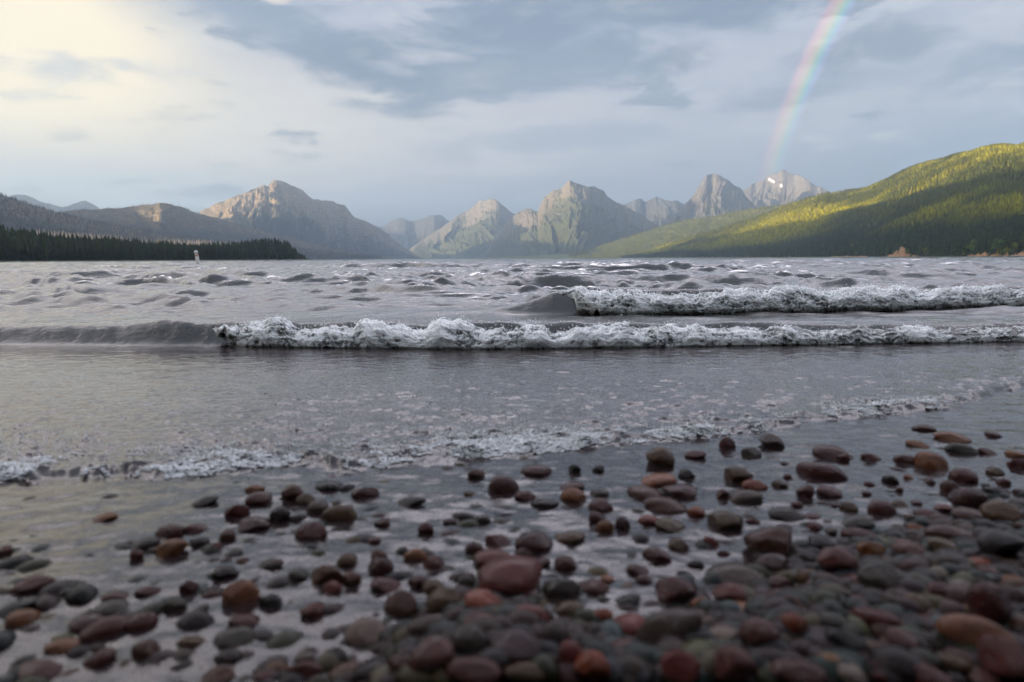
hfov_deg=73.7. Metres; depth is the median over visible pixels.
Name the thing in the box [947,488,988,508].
pebble
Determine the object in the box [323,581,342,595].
pebble
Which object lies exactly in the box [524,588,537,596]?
pebble
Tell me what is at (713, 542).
pebble
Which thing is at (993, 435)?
pebble
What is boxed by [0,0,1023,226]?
sky
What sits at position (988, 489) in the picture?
pebble
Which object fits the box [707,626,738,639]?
pebble
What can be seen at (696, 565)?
pebble
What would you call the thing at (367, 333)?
breaking wave
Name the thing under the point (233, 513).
pebble
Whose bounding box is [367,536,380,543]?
pebble
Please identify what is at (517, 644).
pebble
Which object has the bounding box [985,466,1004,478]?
pebble
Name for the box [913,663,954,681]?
pebble
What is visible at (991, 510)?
pebble
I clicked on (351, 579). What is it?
pebble
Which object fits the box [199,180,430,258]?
mountain
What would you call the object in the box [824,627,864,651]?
pebble
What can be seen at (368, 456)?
pebble
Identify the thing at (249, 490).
pebble
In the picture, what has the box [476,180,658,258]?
mountain
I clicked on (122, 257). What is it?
conifer tree
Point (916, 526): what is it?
pebble
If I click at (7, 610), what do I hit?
pebble
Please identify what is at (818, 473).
pebble
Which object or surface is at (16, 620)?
pebble
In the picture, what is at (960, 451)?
pebble
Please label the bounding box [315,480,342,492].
pebble
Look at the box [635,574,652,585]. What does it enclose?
pebble
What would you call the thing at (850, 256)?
earth bank
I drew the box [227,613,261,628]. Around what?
pebble
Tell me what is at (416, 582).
pebble
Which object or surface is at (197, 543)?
pebble
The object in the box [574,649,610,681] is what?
pebble
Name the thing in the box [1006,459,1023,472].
pebble
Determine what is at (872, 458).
pebble
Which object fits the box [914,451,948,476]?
pebble
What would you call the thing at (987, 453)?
pebble
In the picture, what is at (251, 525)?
pebble
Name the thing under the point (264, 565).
pebble
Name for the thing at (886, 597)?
pebble
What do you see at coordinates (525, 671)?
pebble
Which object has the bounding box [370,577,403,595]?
pebble
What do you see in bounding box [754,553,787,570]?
pebble
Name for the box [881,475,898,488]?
pebble
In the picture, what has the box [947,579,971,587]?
pebble
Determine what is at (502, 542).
pebble
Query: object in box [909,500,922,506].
pebble
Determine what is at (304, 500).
pebble
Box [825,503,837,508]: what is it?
pebble
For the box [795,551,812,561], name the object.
pebble
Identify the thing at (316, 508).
pebble
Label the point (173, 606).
pebble
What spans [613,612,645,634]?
pebble
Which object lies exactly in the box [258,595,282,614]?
pebble
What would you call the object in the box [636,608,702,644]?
pebble
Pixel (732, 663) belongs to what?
pebble
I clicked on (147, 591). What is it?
pebble
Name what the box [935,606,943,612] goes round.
pebble
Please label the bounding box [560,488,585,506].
pebble
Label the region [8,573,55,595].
pebble
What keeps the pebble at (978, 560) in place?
on the shingle
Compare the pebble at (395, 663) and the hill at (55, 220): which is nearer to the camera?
the pebble at (395, 663)
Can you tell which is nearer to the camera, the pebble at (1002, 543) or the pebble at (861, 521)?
the pebble at (1002, 543)
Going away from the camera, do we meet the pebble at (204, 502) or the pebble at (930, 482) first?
the pebble at (204, 502)
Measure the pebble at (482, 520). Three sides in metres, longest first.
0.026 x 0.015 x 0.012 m
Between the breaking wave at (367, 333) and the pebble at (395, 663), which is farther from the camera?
the breaking wave at (367, 333)
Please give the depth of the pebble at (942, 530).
0.86 m
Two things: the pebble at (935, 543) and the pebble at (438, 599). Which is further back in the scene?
the pebble at (935, 543)
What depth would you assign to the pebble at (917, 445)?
1.37 m
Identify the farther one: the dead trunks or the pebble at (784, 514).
the dead trunks
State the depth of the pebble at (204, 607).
0.74 m
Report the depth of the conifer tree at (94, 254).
673.85 m
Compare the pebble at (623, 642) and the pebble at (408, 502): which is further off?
the pebble at (408, 502)
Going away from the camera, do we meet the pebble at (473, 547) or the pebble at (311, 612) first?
the pebble at (311, 612)
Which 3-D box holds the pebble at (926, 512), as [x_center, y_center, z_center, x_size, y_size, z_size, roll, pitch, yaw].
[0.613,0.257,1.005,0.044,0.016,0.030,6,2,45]
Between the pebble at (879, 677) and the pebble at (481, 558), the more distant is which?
the pebble at (481, 558)
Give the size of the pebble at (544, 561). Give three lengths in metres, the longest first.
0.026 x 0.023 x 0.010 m
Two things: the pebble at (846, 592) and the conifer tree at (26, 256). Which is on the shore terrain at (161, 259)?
the conifer tree at (26, 256)
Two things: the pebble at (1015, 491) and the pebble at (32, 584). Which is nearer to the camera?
the pebble at (32, 584)
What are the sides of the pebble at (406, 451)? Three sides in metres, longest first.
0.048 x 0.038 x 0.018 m
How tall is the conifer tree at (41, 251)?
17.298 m
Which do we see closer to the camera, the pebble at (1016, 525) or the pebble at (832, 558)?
the pebble at (832, 558)
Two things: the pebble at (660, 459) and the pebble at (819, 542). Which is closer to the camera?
the pebble at (819, 542)
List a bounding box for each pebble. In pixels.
[0,545,12,557]
[0,599,35,620]
[4,609,41,630]
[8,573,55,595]
[17,659,64,679]
[43,637,81,655]
[58,586,72,594]
[67,613,107,633]
[78,615,128,644]
[82,647,116,671]
[92,512,117,523]
[92,599,129,615]
[99,590,132,601]
[124,611,158,634]
[129,536,160,551]
[129,549,143,564]
[130,639,161,663]
[133,586,162,597]
[154,523,184,542]
[155,538,188,561]
[161,598,187,615]
[176,635,207,648]
[179,580,199,597]
[184,523,208,534]
[189,537,209,548]
[190,496,218,508]
[194,603,208,612]
[199,586,220,594]
[199,664,234,681]
[210,542,221,548]
[212,565,238,581]
[213,625,254,649]
[213,648,242,666]
[218,529,235,542]
[221,580,259,613]
[224,505,249,522]
[225,548,242,558]
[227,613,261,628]
[236,557,249,564]
[238,516,271,534]
[244,485,264,494]
[245,491,271,507]
[253,669,272,681]
[257,558,279,569]
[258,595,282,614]
[262,594,281,614]
[268,559,282,571]
[269,507,289,526]
[281,484,302,505]
[285,660,321,679]
[288,569,310,582]
[294,521,327,544]
[294,650,314,660]
[295,493,315,507]
[299,602,323,622]
[305,499,328,517]
[311,564,341,585]
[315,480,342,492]
[320,505,356,524]
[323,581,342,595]
[327,647,346,662]
[328,660,362,679]
[336,553,357,570]
[341,571,361,588]
[344,617,384,648]
[351,440,375,449]
[351,487,378,501]
[353,659,383,681]
[361,453,379,462]
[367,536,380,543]
[368,557,393,576]
[370,549,387,559]
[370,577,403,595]
[374,518,389,528]
[383,590,417,619]
[386,448,408,459]
[387,654,407,672]
[395,547,407,555]
[397,495,425,510]
[403,548,426,565]
[406,614,447,634]
[407,575,427,588]
[407,635,454,673]
[418,522,433,538]
[422,555,444,569]
[422,579,443,595]
[425,586,461,613]
[443,518,457,524]
[444,656,501,681]
[453,624,486,652]
[456,574,474,585]
[462,610,493,625]
[463,589,502,606]
[464,491,475,498]
[465,542,483,554]
[467,468,484,481]
[473,549,510,566]
[474,516,490,524]
[478,555,541,596]
[485,535,510,549]
[488,475,519,500]
[488,628,541,662]
[502,661,546,681]
[514,491,535,502]
[515,530,552,556]
[516,605,549,622]
[521,464,551,478]
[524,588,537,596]
[530,498,559,510]
[536,557,550,567]
[540,619,569,644]
[542,579,579,603]
[553,600,584,616]
[554,531,584,545]
[554,556,575,576]
[559,481,583,492]
[559,639,583,662]
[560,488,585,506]
[568,464,580,475]
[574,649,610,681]
[579,578,609,596]
[588,498,613,514]
[588,511,605,524]
[589,488,608,498]
[592,465,603,474]
[594,608,612,621]
[596,520,613,534]
[597,594,609,603]
[600,575,613,582]
[609,639,635,645]
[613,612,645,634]
[614,594,640,605]
[615,516,630,534]
[621,582,633,590]
[626,564,649,575]
[627,485,663,502]
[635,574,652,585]
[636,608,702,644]
[638,515,657,525]
[639,473,677,488]
[642,547,671,563]
[643,496,687,517]
[646,446,674,472]
[654,576,697,604]
[655,518,685,533]
[660,649,700,681]
[661,484,697,502]
[667,537,688,554]
[678,469,694,482]
[684,450,706,460]
[686,506,704,517]
[686,560,704,570]
[690,597,708,606]
[702,536,718,549]
[702,616,715,623]
[705,561,765,584]
[707,510,743,534]
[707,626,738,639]
[711,582,746,601]
[714,645,758,681]
[716,489,728,500]
[716,550,729,557]
[719,437,735,454]
[724,466,752,486]
[725,489,762,507]
[736,601,745,609]
[739,617,780,645]
[741,447,761,459]
[741,479,767,492]
[742,527,791,556]
[745,518,759,524]
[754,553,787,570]
[759,433,784,453]
[766,575,790,587]
[768,507,805,522]
[769,659,827,681]
[771,480,788,489]
[780,461,789,466]
[780,612,807,633]
[782,473,791,481]
[785,595,813,608]
[791,502,803,509]
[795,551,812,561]
[796,462,847,486]
[796,485,813,499]
[804,513,821,520]
[806,521,822,532]
[808,535,836,549]
[812,444,854,464]
[816,485,841,499]
[816,546,857,571]
[816,611,850,627]
[816,652,840,661]
[824,527,837,535]
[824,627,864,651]
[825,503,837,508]
[836,453,849,464]
[837,663,868,681]
[838,501,858,513]
[840,527,879,537]
[841,514,875,528]
[842,589,852,596]
[845,574,859,581]
[848,594,867,601]
[850,607,906,625]
[856,541,885,553]
[856,560,903,589]
[860,453,881,463]
[862,491,871,497]
[864,481,874,488]
[866,640,882,648]
[867,500,896,521]
[870,672,887,681]
[878,592,895,602]
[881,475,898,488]
[884,626,918,647]
[891,500,907,509]
[891,538,926,554]
[892,455,914,465]
[895,487,902,492]
[903,474,913,481]
[903,514,915,518]
[903,592,932,609]
[905,439,930,450]
[907,524,922,528]
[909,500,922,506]
[911,424,936,432]
[912,509,938,516]
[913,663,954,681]
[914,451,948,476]
[917,613,931,618]
[923,478,935,486]
[923,524,973,537]
[925,581,947,596]
[926,537,956,549]
[932,431,971,444]
[933,504,951,512]
[934,653,973,673]
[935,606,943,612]
[935,613,1016,645]
[940,480,958,494]
[944,442,980,459]
[945,671,968,681]
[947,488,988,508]
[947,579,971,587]
[948,467,978,487]
[950,506,985,519]
[965,582,1012,623]
[967,556,991,564]
[967,666,1001,681]
[976,529,1023,556]
[976,564,997,573]
[976,635,1023,679]
[977,447,998,458]
[980,500,1022,520]
[982,486,1002,493]
[984,431,1003,439]
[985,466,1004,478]
[995,478,1011,487]
[1001,575,1023,580]
[1004,450,1023,458]
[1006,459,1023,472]
[1012,489,1022,494]
[1013,522,1023,528]
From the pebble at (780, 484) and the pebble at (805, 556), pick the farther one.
the pebble at (780, 484)
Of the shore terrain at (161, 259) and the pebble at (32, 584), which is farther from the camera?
the shore terrain at (161, 259)
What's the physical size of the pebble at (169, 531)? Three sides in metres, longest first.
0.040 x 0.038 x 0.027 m
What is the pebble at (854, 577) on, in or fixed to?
on the shingle
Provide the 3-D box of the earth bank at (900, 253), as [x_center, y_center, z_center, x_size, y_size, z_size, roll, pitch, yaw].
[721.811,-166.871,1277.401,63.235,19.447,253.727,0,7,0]
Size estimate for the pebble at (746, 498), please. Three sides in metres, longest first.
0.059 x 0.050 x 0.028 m
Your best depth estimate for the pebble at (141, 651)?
0.66 m
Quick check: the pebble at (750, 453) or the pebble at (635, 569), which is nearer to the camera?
the pebble at (635, 569)
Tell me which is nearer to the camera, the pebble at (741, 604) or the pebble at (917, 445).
the pebble at (741, 604)
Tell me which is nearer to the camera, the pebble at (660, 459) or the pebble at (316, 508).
the pebble at (316, 508)
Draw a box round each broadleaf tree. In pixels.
[966,240,977,254]
[988,238,1003,254]
[1008,243,1017,252]
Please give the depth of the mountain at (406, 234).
13562.15 m
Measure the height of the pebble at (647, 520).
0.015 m
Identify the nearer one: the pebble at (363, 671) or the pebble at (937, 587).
the pebble at (363, 671)
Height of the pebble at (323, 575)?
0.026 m
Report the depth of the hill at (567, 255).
6421.94 m
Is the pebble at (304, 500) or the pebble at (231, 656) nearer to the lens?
the pebble at (231, 656)
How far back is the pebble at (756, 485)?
1.13 m
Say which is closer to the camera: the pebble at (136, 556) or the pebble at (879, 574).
the pebble at (879, 574)
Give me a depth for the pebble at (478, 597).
0.72 m
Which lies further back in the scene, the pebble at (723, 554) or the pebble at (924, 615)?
the pebble at (723, 554)
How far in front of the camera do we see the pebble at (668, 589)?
0.76 m
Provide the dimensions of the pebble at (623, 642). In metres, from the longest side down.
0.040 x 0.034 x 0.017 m
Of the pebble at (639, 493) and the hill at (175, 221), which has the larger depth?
the hill at (175, 221)
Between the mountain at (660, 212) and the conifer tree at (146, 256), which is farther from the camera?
the mountain at (660, 212)
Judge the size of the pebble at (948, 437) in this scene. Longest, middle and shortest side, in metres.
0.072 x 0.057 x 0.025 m
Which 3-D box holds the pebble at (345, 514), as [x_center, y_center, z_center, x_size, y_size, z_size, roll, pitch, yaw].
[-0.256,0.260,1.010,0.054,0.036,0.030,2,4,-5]
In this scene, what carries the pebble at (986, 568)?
on the shingle
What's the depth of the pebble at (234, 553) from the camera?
0.88 m
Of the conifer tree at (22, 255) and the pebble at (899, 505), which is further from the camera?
the conifer tree at (22, 255)
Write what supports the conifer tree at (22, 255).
on the shore terrain at (161, 259)
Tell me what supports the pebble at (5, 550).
on the beach ground at (518, 511)
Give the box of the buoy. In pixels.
[194,250,199,263]
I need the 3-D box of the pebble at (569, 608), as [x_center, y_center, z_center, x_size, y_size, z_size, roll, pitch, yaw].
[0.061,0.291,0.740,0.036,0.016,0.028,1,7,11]
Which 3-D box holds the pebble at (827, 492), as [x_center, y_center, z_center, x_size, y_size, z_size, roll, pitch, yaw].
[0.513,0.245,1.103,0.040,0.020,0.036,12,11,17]
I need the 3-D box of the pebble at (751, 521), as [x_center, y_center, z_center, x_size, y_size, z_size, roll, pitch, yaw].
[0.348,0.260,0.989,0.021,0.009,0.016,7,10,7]
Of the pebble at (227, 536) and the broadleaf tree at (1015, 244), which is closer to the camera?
the pebble at (227, 536)
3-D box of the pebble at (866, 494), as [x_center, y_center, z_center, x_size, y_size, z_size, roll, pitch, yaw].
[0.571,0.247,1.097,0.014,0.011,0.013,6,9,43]
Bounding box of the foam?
[0,356,1023,480]
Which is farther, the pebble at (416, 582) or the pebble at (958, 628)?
the pebble at (416, 582)
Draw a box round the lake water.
[0,256,1023,465]
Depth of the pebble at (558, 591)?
0.78 m
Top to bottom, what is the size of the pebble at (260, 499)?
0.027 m
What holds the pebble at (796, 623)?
on the shingle
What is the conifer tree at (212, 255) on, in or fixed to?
on the shore terrain at (161, 259)
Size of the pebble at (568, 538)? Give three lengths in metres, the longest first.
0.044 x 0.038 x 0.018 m
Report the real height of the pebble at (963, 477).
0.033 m
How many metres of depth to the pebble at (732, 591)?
0.73 m
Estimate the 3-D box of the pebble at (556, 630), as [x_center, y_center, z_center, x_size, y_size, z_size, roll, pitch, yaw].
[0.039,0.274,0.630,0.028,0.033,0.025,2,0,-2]
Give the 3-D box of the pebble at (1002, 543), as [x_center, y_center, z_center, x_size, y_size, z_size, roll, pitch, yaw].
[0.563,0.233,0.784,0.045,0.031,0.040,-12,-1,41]
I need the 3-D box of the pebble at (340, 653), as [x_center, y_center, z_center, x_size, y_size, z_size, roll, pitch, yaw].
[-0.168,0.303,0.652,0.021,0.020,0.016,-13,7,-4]
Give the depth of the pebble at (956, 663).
0.57 m
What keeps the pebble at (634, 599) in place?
on the shingle
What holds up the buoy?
on the lake water
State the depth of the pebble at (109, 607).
0.74 m
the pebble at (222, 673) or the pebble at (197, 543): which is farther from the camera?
the pebble at (197, 543)
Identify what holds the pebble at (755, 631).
on the shingle
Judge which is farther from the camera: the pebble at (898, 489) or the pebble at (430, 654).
the pebble at (898, 489)
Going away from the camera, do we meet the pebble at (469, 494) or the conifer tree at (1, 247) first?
the pebble at (469, 494)
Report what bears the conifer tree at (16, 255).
on the shore terrain at (161, 259)
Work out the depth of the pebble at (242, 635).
0.68 m
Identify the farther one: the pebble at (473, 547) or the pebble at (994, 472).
the pebble at (994, 472)
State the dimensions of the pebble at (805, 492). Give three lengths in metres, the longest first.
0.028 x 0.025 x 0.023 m
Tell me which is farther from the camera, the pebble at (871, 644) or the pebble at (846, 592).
the pebble at (846, 592)
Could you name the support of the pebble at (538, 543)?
on the shingle
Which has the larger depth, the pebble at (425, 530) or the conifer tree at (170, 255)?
the conifer tree at (170, 255)
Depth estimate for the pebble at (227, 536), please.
0.93 m
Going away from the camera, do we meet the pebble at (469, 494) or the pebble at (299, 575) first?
the pebble at (299, 575)
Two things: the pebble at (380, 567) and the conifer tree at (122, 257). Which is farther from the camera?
the conifer tree at (122, 257)
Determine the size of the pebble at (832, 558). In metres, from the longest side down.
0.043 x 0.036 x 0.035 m
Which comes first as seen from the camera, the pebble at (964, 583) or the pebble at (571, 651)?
the pebble at (571, 651)
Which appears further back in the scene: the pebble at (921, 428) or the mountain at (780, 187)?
the mountain at (780, 187)
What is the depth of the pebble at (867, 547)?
0.84 m
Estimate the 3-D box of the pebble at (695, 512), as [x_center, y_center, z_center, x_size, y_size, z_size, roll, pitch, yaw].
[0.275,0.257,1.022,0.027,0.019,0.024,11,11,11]
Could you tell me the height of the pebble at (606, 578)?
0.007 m
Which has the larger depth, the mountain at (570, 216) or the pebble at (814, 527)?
the mountain at (570, 216)
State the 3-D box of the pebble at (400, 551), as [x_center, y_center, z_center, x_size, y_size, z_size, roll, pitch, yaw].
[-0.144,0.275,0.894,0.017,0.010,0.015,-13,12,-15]
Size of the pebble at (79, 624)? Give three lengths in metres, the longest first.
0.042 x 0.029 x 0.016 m
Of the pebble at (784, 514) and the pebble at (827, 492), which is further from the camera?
the pebble at (827, 492)
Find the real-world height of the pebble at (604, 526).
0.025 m
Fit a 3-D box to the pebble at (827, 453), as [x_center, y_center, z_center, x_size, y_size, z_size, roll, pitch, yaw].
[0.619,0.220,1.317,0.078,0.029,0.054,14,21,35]
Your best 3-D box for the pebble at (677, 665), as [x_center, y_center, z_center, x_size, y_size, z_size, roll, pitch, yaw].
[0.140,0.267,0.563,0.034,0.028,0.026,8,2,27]
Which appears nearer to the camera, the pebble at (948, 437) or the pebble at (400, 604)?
the pebble at (400, 604)
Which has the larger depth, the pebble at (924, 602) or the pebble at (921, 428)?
the pebble at (921, 428)
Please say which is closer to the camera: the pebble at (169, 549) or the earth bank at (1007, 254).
the pebble at (169, 549)
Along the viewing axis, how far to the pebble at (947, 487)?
1.11 m
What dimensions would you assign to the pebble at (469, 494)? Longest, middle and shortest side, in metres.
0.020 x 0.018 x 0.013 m
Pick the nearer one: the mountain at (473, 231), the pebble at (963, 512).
the pebble at (963, 512)
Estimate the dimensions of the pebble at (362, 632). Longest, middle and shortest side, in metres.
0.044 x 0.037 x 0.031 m
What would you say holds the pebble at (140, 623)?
on the shingle
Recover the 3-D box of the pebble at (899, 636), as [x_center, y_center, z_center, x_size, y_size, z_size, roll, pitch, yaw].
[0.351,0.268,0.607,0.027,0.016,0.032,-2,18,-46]
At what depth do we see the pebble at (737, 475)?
1.17 m
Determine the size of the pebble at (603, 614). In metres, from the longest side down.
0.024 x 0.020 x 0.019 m
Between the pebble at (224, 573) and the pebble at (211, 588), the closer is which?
the pebble at (211, 588)
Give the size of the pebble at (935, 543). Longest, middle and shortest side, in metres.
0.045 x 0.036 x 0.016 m
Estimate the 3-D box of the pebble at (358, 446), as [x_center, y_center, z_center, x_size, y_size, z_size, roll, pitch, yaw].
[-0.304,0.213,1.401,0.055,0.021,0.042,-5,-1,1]
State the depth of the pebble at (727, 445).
1.37 m
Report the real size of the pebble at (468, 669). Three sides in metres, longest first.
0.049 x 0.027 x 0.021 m
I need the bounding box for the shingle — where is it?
[0,397,1023,681]
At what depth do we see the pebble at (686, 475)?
1.18 m
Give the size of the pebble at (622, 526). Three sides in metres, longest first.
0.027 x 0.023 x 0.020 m
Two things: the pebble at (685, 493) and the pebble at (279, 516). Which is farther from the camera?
the pebble at (685, 493)
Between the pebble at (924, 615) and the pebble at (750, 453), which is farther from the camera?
the pebble at (750, 453)
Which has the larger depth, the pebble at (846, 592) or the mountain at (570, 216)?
the mountain at (570, 216)
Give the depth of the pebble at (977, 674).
0.56 m
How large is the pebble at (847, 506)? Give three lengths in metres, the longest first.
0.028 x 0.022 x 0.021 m
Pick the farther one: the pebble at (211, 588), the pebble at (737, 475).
the pebble at (737, 475)
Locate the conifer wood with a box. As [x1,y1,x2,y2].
[0,224,305,260]
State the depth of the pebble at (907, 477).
1.17 m
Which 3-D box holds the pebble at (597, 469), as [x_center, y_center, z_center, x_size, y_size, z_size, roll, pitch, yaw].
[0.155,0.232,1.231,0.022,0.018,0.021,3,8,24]
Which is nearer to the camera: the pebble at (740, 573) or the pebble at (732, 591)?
the pebble at (732, 591)
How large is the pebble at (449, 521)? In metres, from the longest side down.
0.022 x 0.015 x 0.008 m
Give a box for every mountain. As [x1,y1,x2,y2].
[3,194,99,211]
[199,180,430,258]
[374,215,449,249]
[410,199,514,258]
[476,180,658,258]
[622,197,684,226]
[666,174,756,224]
[743,169,847,207]
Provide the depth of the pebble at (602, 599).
0.76 m
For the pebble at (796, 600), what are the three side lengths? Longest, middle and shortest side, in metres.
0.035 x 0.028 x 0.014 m
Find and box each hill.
[0,195,377,258]
[60,203,392,258]
[500,203,792,257]
[679,178,938,257]
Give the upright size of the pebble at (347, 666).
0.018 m
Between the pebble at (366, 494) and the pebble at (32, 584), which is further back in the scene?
the pebble at (366, 494)
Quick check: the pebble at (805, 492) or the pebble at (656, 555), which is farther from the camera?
the pebble at (805, 492)
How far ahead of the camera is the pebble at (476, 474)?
1.19 m
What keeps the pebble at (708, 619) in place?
on the shingle
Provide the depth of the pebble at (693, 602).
0.74 m
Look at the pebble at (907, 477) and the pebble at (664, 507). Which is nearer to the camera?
the pebble at (664, 507)
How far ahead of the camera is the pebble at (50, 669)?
0.63 m
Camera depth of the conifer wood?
753.90 m
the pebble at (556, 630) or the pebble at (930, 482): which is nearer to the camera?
the pebble at (556, 630)
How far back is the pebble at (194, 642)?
0.68 m
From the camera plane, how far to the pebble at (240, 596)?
0.76 m
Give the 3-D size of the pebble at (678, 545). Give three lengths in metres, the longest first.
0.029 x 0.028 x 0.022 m
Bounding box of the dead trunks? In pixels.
[6,229,226,244]
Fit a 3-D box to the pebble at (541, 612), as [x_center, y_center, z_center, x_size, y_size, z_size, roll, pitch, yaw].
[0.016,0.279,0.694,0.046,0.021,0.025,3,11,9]
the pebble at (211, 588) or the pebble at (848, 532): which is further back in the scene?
the pebble at (848, 532)
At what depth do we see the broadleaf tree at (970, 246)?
959.63 m
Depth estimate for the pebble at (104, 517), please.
1.00 m
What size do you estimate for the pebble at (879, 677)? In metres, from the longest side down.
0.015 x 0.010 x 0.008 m
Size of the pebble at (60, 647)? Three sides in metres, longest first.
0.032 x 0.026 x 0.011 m
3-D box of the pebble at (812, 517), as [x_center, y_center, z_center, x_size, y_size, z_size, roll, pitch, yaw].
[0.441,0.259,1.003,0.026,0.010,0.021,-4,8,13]
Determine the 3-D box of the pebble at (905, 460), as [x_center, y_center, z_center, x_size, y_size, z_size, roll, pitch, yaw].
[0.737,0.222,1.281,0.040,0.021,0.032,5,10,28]
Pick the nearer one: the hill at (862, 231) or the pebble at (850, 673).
the pebble at (850, 673)
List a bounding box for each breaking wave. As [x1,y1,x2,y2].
[213,313,1023,352]
[509,282,1023,314]
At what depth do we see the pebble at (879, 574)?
0.72 m
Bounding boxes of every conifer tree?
[0,242,5,259]
[5,240,13,260]
[13,244,19,259]
[19,248,24,260]
[23,241,29,259]
[29,242,33,259]
[40,242,45,259]
[51,244,55,259]
[65,244,70,259]
[73,242,78,259]
[79,244,83,259]
[93,246,97,259]
[101,246,104,258]
[120,246,124,259]
[144,246,148,259]
[160,246,164,259]
[169,247,172,259]
[181,246,185,259]
[199,247,202,259]
[202,246,205,258]
[209,246,214,259]
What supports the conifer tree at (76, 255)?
on the shore terrain at (161, 259)
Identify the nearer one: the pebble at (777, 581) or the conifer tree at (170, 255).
the pebble at (777, 581)
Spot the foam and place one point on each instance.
(193, 467)
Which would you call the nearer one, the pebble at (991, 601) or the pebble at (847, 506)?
the pebble at (991, 601)
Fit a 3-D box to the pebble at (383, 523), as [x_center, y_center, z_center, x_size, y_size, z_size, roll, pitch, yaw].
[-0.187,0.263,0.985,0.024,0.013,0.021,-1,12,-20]
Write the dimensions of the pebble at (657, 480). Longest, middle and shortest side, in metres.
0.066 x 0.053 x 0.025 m
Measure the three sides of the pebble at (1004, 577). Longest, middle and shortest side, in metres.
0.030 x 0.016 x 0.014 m
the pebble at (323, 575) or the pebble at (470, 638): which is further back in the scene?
the pebble at (323, 575)
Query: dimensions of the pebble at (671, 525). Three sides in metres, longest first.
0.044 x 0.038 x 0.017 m
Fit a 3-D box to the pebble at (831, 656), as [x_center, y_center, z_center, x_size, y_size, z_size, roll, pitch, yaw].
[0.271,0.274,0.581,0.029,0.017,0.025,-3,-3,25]
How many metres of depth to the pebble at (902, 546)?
0.82 m
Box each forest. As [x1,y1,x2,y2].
[0,192,372,258]
[57,202,381,258]
[569,200,797,257]
[622,141,1023,257]
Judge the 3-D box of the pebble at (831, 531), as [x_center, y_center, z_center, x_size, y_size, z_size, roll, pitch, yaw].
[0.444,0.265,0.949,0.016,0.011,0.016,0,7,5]
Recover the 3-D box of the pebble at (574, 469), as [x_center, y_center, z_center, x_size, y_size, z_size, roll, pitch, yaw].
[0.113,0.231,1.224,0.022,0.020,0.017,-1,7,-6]
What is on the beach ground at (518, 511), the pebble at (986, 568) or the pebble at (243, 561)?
the pebble at (243, 561)
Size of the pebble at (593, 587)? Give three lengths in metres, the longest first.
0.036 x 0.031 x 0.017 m
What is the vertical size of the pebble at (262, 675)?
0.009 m
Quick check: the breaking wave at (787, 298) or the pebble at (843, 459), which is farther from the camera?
the breaking wave at (787, 298)
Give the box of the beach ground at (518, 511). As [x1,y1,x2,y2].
[0,345,1023,681]
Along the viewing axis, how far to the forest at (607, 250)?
6325.65 m
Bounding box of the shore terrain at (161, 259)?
[2,256,312,260]
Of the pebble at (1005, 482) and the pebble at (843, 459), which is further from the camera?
the pebble at (843, 459)
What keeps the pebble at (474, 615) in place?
on the shingle
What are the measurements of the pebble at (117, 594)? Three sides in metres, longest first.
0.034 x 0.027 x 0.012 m
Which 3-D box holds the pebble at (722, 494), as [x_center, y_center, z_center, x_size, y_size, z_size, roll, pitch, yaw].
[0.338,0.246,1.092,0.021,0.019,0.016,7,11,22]
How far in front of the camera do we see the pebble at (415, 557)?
0.87 m
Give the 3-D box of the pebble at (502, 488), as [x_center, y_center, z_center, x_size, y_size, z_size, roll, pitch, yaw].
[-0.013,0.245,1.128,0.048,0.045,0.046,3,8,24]
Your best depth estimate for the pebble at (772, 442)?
1.38 m
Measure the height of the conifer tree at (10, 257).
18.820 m
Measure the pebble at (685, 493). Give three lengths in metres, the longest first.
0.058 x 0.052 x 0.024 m
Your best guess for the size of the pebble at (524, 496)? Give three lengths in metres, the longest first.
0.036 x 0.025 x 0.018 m
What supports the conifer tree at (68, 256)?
on the shore terrain at (161, 259)
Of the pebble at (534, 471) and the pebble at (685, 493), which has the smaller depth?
the pebble at (685, 493)
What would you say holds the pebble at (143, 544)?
on the beach ground at (518, 511)
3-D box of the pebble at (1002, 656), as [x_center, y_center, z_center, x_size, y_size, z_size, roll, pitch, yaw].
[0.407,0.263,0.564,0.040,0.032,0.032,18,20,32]
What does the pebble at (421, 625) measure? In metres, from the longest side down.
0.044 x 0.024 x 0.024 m
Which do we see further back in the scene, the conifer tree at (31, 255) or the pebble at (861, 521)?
the conifer tree at (31, 255)
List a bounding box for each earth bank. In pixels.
[833,256,867,256]
[886,247,915,256]
[969,251,1023,255]
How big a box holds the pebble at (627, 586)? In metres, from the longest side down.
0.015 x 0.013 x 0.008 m

